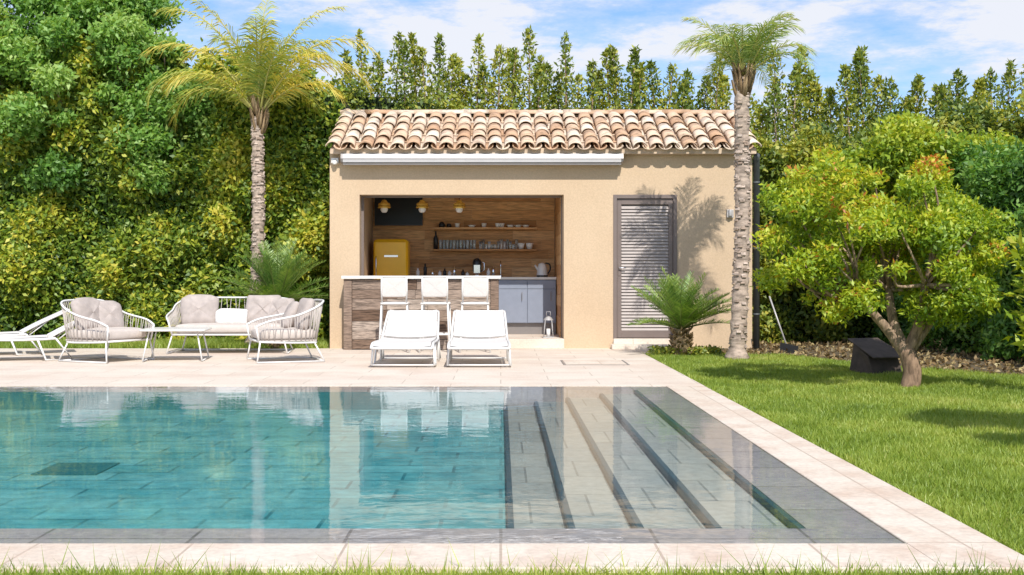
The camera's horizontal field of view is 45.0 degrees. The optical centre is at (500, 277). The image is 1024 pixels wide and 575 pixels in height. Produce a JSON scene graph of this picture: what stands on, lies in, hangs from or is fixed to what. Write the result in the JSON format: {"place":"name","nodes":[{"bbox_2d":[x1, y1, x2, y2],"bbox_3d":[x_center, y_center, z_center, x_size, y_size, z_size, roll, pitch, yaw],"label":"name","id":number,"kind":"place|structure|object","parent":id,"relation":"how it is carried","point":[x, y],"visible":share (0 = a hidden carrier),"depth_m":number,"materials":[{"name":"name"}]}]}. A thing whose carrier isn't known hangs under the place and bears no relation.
{"place":"outdoors","nodes":[
{"label":"outdoors","id":0,"kind":"place"},
{"bbox_2d":[0,348,703,385],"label":"terrace paving","id":1,"kind":"structure","parent":0,"point":[527,367],"depth_m":14.43,"materials":[{"name":"stone"}]},
{"bbox_2d":[0,309,68,354],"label":"sun lounger","id":2,"kind":"object","parent":1,"relation":"on","point":[23,331],"visible":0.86,"depth_m":17.14,"materials":[{"name":"white fabric"}]},
{"bbox_2d":[0,321,74,360],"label":"sun lounger","id":3,"kind":"object","parent":1,"relation":"on","point":[49,336],"visible":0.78,"depth_m":15.94,"materials":[{"name":"white fabric"}]},
{"bbox_2d":[58,297,154,363],"bbox_3d":[-5.092,0.659,15.956,0.910,0.817,0.892,0,0,28],"label":"rope armchair","id":4,"kind":"object","parent":1,"relation":"on","point":[99,320],"visible":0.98,"depth_m":15.79,"materials":[{"name":"white fabric"}]},
{"bbox_2d":[139,327,211,361],"bbox_3d":[-4.220,0.861,16.100,0.840,0.412,0.840,0,0,-7],"label":"coffee table","id":5,"kind":"object","parent":1,"relation":"on","point":[164,329],"visible":1,"depth_m":15.81,"materials":[{"name":"white metal"}]},
{"bbox_2d":[166,294,294,353],"bbox_3d":[-3.850,0.654,17.763,1.787,0.828,0.900,0,0,-2],"label":"rope sofa","id":6,"kind":"object","parent":1,"relation":"on","point":[199,310],"visible":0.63,"depth_m":17.81,"materials":[{"name":"white fabric"}]},
{"bbox_2d":[246,298,324,362],"bbox_3d":[-2.767,0.664,15.955,0.910,0.808,0.892,0,0,-20],"label":"rope armchair","id":7,"kind":"object","parent":1,"relation":"on","point":[296,320],"visible":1,"depth_m":15.70,"materials":[{"name":"white fabric"}]},
{"bbox_2d":[378,276,410,352],"bbox_3d":[-1.529,0.525,17.838,0.458,1.093,0.472,0,0,-3],"label":"bar stool","id":8,"kind":"object","parent":1,"relation":"on","point":[394,286],"visible":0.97,"depth_m":17.63,"materials":[{"name":"white fabric"}]},
{"bbox_2d":[370,310,440,365],"bbox_3d":[-1.165,0.745,15.549,0.778,0.637,1.992,0,0,0],"label":"sun lounger","id":9,"kind":"object","parent":1,"relation":"on","point":[409,329],"visible":1,"depth_m":16.00,"materials":[{"name":"white fabric"}]},
{"bbox_2d":[341,276,500,349],"bbox_3d":[-1.180,0.520,18.465,2.360,1.100,0.310,0,0,0],"label":"bar counter","id":10,"kind":"object","parent":1,"relation":"on","point":[362,299],"visible":0.57,"depth_m":18.36,"materials":[{"name":"brown wood"}]},
{"bbox_2d":[419,276,452,352],"bbox_3d":[-0.935,0.525,17.838,0.458,1.093,0.472,0,0,2],"label":"bar stool","id":11,"kind":"object","parent":1,"relation":"on","point":[434,286],"visible":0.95,"depth_m":17.63,"materials":[{"name":"white fabric"}]},
{"bbox_2d":[0,386,902,542],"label":"swimming pool","id":12,"kind":"structure","parent":1,"relation":"in","point":[372,464],"depth_m":7.87,"materials":[{"name":"liquid"}]},
{"bbox_2d":[459,276,490,352],"bbox_3d":[-0.370,0.525,17.838,0.458,1.093,0.472,0,0,-1],"label":"bar stool","id":13,"kind":"object","parent":1,"relation":"on","point":[475,286],"visible":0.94,"depth_m":17.63,"materials":[{"name":"white fabric"}]},
{"bbox_2d":[446,310,511,365],"bbox_3d":[-0.270,0.745,15.549,0.778,0.637,1.992,0,0,-1],"label":"sun lounger","id":14,"kind":"object","parent":1,"relation":"on","point":[478,329],"visible":1,"depth_m":16.02,"materials":[{"name":"white fabric"}]},
{"bbox_2d":[0,386,1023,572],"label":"pool coping","id":15,"kind":"object","parent":1,"relation":"on","point":[923,531],"visible":0.62,"depth_m":4.85,"materials":[{"name":"stone"}]},
{"bbox_2d":[499,334,672,349],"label":"floor slab","id":16,"kind":"structure","parent":1,"relation":"on","point":[528,341],"depth_m":18.60,"materials":[{"name":"stone"}]},
{"bbox_2d":[373,239,409,275],"bbox_3d":[-1.785,0.125,20.285,0.570,1.510,0.530,0,0,0],"label":"refrigerator","id":17,"kind":"object","parent":16,"relation":"on","point":[408,257],"visible":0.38,"depth_m":20.06,"materials":[{"name":"yellow metal"}]},
{"bbox_2d":[374,241,406,275],"bbox_3d":[-1.785,0.120,20.010,0.540,1.420,0.070,0,0,0],"label":"refrigerator door","id":18,"kind":"structure","parent":17,"relation":"attached to","point":[391,266],"depth_m":19.98,"materials":[{"name":"yellow metal"}]},
{"bbox_2d":[375,255,397,275],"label":"refrigerator trim","id":19,"kind":"structure","parent":18,"relation":"attached to","point":[376,261],"depth_m":19.94,"materials":[{"name":"silver metal"}]},
{"bbox_2d":[364,196,562,337],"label":"interior walls","id":20,"kind":"structure","parent":16,"relation":"on","point":[368,236],"depth_m":20.27,"materials":[{"name":"paint"}]},
{"bbox_2d":[378,198,390,212],"bbox_3d":[-1.840,-1.230,19.550,0.210,0.400,0.210,0,0,0],"label":"pendant lamp","id":21,"kind":"object","parent":20,"relation":"hanging from","point":[384,205],"visible":0.98,"depth_m":19.50,"materials":[{"name":"gold metal"}]},
{"bbox_2d":[375,198,422,225],"bbox_3d":[-1.700,-1.110,20.622,0.800,0.480,0.056,0,0,0],"label":"television","id":22,"kind":"object","parent":20,"relation":"attached to","point":[402,212],"visible":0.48,"depth_m":20.59,"materials":[{"name":"black plastic"}]},
{"bbox_2d":[416,198,428,212],"bbox_3d":[-1.240,-1.230,19.550,0.210,0.400,0.210,0,0,0],"label":"pendant lamp","id":23,"kind":"object","parent":20,"relation":"hanging from","point":[422,205],"visible":0.98,"depth_m":19.50,"materials":[{"name":"gold metal"}]},
{"bbox_2d":[453,198,465,212],"bbox_3d":[-0.655,-1.230,19.550,0.210,0.400,0.210,0,0,0],"label":"pendant lamp","id":24,"kind":"object","parent":20,"relation":"hanging from","point":[459,205],"visible":0.98,"depth_m":19.50,"materials":[{"name":"gold metal"}]},
{"bbox_2d":[373,198,560,336],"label":"wall planks","id":25,"kind":"object","parent":16,"relation":"on","point":[539,216],"depth_m":20.70,"materials":[{"name":"brown wood"}]},
{"bbox_2d":[433,227,536,250],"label":"shelves","id":26,"kind":"object","parent":25,"relation":"attached to","point":[484,228],"visible":1,"depth_m":20.46,"materials":[{"name":"brown wood"}]},
{"bbox_2d":[433,222,532,248],"bbox_3d":[-0.289,-0.706,20.567,1.662,0.460,0.140,0,0,0],"label":"crockery","id":27,"kind":"object","parent":26,"relation":"on","point":[502,244],"visible":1,"depth_m":20.54,"materials":[{"name":"glass"}]},
{"bbox_2d":[499,277,555,333],"bbox_3d":[-0.282,0.454,20.382,2.375,0.932,0.635,0,0,0],"label":"kitchen counter","id":28,"kind":"object","parent":16,"relation":"on","point":[526,305],"visible":0.38,"depth_m":20.10,"materials":[{"name":"wood"}]},
{"bbox_2d":[416,264,494,275],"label":"bottles","id":29,"kind":"object","parent":28,"relation":"on","point":[449,272],"visible":0.8,"depth_m":20.28,"materials":[{"name":"glass"}]},
{"bbox_2d":[472,258,484,275],"bbox_3d":[-0.368,-0.168,20.348,0.215,0.310,0.175,0,0,0],"label":"blender jug","id":30,"kind":"object","parent":28,"relation":"on","point":[477,264],"visible":0.81,"depth_m":20.29,"materials":[{"name":"glass"}]},
{"bbox_2d":[499,261,502,276],"bbox_3d":[0.000,-0.148,20.429,0.060,0.270,0.203,0,0,0],"label":"faucet","id":31,"kind":"object","parent":28,"relation":"on","point":[500,274],"visible":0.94,"depth_m":20.48,"materials":[{"name":"silver metal"}]},
{"bbox_2d":[534,262,550,276],"bbox_3d":[0.687,-0.132,20.300,0.209,0.239,0.194,0,0,43],"label":"kettle","id":32,"kind":"object","parent":28,"relation":"on","point":[541,268],"visible":1,"depth_m":20.24,"materials":[{"name":"ceramic"}]},
{"bbox_2d":[330,154,751,347],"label":"walls","id":33,"kind":"structure","parent":16,"relation":"on","point":[701,187],"depth_m":18.75,"materials":[{"name":"paint"}]},
{"bbox_2d":[331,158,338,164],"bbox_3d":[-2.505,-1.760,18.689,0.110,0.100,0.118,0,0,0],"label":"motion sensor","id":34,"kind":"object","parent":33,"relation":"attached to","point":[334,161],"visible":1,"depth_m":18.68,"materials":[{"name":"plastic"}]},
{"bbox_2d":[361,196,561,337],"bbox_3d":[-0.593,-0.170,19.005,3.092,2.180,0.050,0,0,0],"label":"opening frame","id":35,"kind":"object","parent":33,"relation":"attached to","point":[362,235],"visible":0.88,"depth_m":18.98,"materials":[{"name":"beige paint"}]},
{"bbox_2d":[341,153,623,164],"bbox_3d":[-0.280,-1.795,18.637,4.240,0.201,0.219,0,0,0],"label":"awning cassette","id":36,"kind":"object","parent":33,"relation":"attached to","point":[482,158],"visible":1,"depth_m":18.55,"materials":[{"name":"metal"}]},
{"bbox_2d":[325,109,761,154],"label":"tile roof","id":37,"kind":"structure","parent":33,"relation":"on","point":[666,132],"depth_m":19.21,"materials":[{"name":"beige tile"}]},
{"bbox_2d":[613,195,676,337],"bbox_3d":[2.188,-0.170,18.778,0.965,2.176,0.134,0,0,0],"label":"louvred door","id":38,"kind":"structure","parent":33,"relation":"attached to","point":[645,236],"depth_m":18.77,"materials":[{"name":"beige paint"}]},
{"bbox_2d":[727,209,733,217],"bbox_3d":[3.470,-0.970,18.704,0.100,0.120,0.088,0,0,0],"label":"wall lamp","id":39,"kind":"object","parent":33,"relation":"attached to","point":[730,213],"visible":1,"depth_m":18.70,"materials":[{"name":"metal"}]},
{"bbox_2d":[753,153,759,347],"bbox_3d":[3.877,-0.410,18.764,0.110,2.960,0.184,0,0,12],"label":"downpipe","id":40,"kind":"object","parent":33,"relation":"attached to","point":[756,256],"visible":0.9,"depth_m":18.76,"materials":[{"name":"metal"}]},
{"bbox_2d":[543,312,553,337],"bbox_3d":[0.730,0.718,18.950,0.160,0.401,0.160,0,0,0],"label":"lantern","id":41,"kind":"object","parent":16,"relation":"on","point":[548,330],"visible":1,"depth_m":18.92,"materials":[{"name":"metal"}]},
{"bbox_2d":[560,360,629,364],"bbox_3d":[1.175,1.071,15.575,0.810,0.018,0.850,0,0,0],"label":"terrace hatch","id":42,"kind":"object","parent":1,"relation":"on","point":[594,362],"visible":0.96,"depth_m":15.51,"materials":[{"name":"stone"}]},
{"bbox_2d":[1,352,1023,574],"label":"ground","id":43,"kind":"structure","parent":0,"point":[754,573],"depth_m":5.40,"materials":[{"name":"green plant"}]},
{"bbox_2d":[0,336,329,347],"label":"grass strip","id":44,"kind":"object","parent":43,"relation":"on","point":[225,342],"depth_m":18.98,"materials":[{"name":"green plant"}]},
{"bbox_2d":[137,0,381,343],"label":"palm tree","id":45,"kind":"object","parent":43,"relation":"on","point":[260,91],"visible":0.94,"depth_m":19.35,"materials":[{"name":"green plant"}]},
{"bbox_2d":[211,238,329,347],"bbox_3d":[-3.341,0.231,18.912,1.941,1.722,1.966,0,0,33],"label":"sago palm","id":46,"kind":"object","parent":43,"relation":"on","point":[279,282],"visible":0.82,"depth_m":18.73,"materials":[{"name":"green plant"}]},
{"bbox_2d":[0,537,1023,574],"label":"foreground grass","id":47,"kind":"structure","parent":43,"relation":"on","point":[369,571],"depth_m":4.51,"materials":[{"name":"green plant"}]},
{"bbox_2d":[627,266,731,355],"bbox_3d":[2.576,0.462,17.122,1.681,1.272,1.627,0,0,0],"label":"sago palm","id":48,"kind":"object","parent":43,"relation":"on","point":[677,306],"visible":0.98,"depth_m":17.00,"materials":[{"name":"green plant"}]},
{"bbox_2d":[647,344,723,355],"bbox_3d":[2.572,1.021,17.250,1.062,0.206,0.598,0,0,0],"label":"ground cover plant","id":49,"kind":"object","parent":43,"relation":"on","point":[656,349],"visible":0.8,"depth_m":17.08,"materials":[{"name":"green plant"}]},
{"bbox_2d":[672,11,819,359],"bbox_3d":[3.158,-1.190,16.254,1.814,4.579,2.026,0,0,0],"label":"palm tree","id":50,"kind":"object","parent":43,"relation":"on","point":[733,56],"visible":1,"depth_m":16.16,"materials":[{"name":"green plant"}]},
{"bbox_2d":[708,338,1023,375],"bbox_3d":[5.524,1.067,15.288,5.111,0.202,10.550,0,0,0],"label":"leaf litter","id":51,"kind":"object","parent":43,"relation":"on","point":[839,348],"visible":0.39,"depth_m":16.82,"materials":[{"name":"brown plant"}]},
{"bbox_2d":[0,0,234,209],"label":"broadleaf tree","id":52,"kind":"object","parent":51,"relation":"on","point":[115,28],"visible":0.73,"depth_m":20.34,"materials":[{"name":"green plant"}]},
{"bbox_2d":[0,15,349,340],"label":"laurel hedge","id":53,"kind":"object","parent":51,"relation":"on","point":[109,231],"visible":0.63,"depth_m":20.56,"materials":[{"name":"green plant"}]},
{"bbox_2d":[316,61,764,137],"bbox_3d":[0.644,-1.401,23.556,8.698,5.426,2.088,0,0,0],"label":"laurel hedge","id":54,"kind":"object","parent":51,"relation":"on","point":[363,102],"visible":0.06,"depth_m":23.16,"materials":[{"name":"green plant"}]},
{"bbox_2d":[336,25,836,154],"bbox_3d":[1.637,-1.923,23.624,9.608,5.987,1.601,0,0,0],"label":"cypress row","id":55,"kind":"object","parent":51,"relation":"on","point":[638,74],"visible":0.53,"depth_m":23.49,"materials":[{"name":"green plant"}]},
{"bbox_2d":[769,296,798,352],"bbox_3d":[4.084,0.684,17.919,0.461,0.837,0.202,0,0,27],"label":"broom","id":56,"kind":"object","parent":51,"relation":"on","point":[785,345],"visible":0.76,"depth_m":17.85,"materials":[{"name":"metal"}]},
{"bbox_2d":[749,89,1023,343],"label":"laurel hedge","id":57,"kind":"object","parent":51,"relation":"on","point":[798,320],"visible":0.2,"depth_m":20.55,"materials":[{"name":"green plant"}]},
{"bbox_2d":[749,44,1023,154],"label":"cypress row","id":58,"kind":"object","parent":51,"relation":"on","point":[855,96],"visible":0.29,"depth_m":22.54,"materials":[{"name":"green plant"}]},
{"bbox_2d":[863,131,1023,361],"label":"laurel hedge","id":59,"kind":"object","parent":51,"relation":"on","point":[987,336],"visible":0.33,"depth_m":16.60,"materials":[{"name":"green plant"}]},
{"bbox_2d":[848,338,901,374],"bbox_3d":[4.255,0.887,14.014,0.459,0.387,0.510,0,0,-20],"label":"mower shelter","id":60,"kind":"object","parent":43,"relation":"on","point":[872,355],"visible":0.86,"depth_m":13.92,"materials":[{"name":"black plastic"}]},
{"bbox_2d":[749,143,1018,386],"bbox_3d":[3.639,-0.115,12.367,2.539,2.522,2.055,0,0,-13],"label":"pomegranate tree","id":61,"kind":"object","parent":43,"relation":"on","point":[944,217],"visible":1,"depth_m":11.97,"materials":[{"name":"green plant"}]},
{"bbox_2d":[798,110,1023,348],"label":"lime green tree","id":62,"kind":"object","parent":43,"relation":"on","point":[894,150],"visible":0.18,"depth_m":17.90,"materials":[{"name":"green plant"}]},
{"bbox_2d":[992,228,1023,356],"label":"oleander shrub","id":63,"kind":"object","parent":43,"relation":"on","point":[1013,241],"visible":0.98,"depth_m":11.70,"materials":[{"name":"green plant"}]},
{"bbox_2d":[2,0,1023,144],"label":"sky","id":64,"kind":"structure","parent":0,"point":[931,39],"materials":[{"name":"blue"}]}
]}

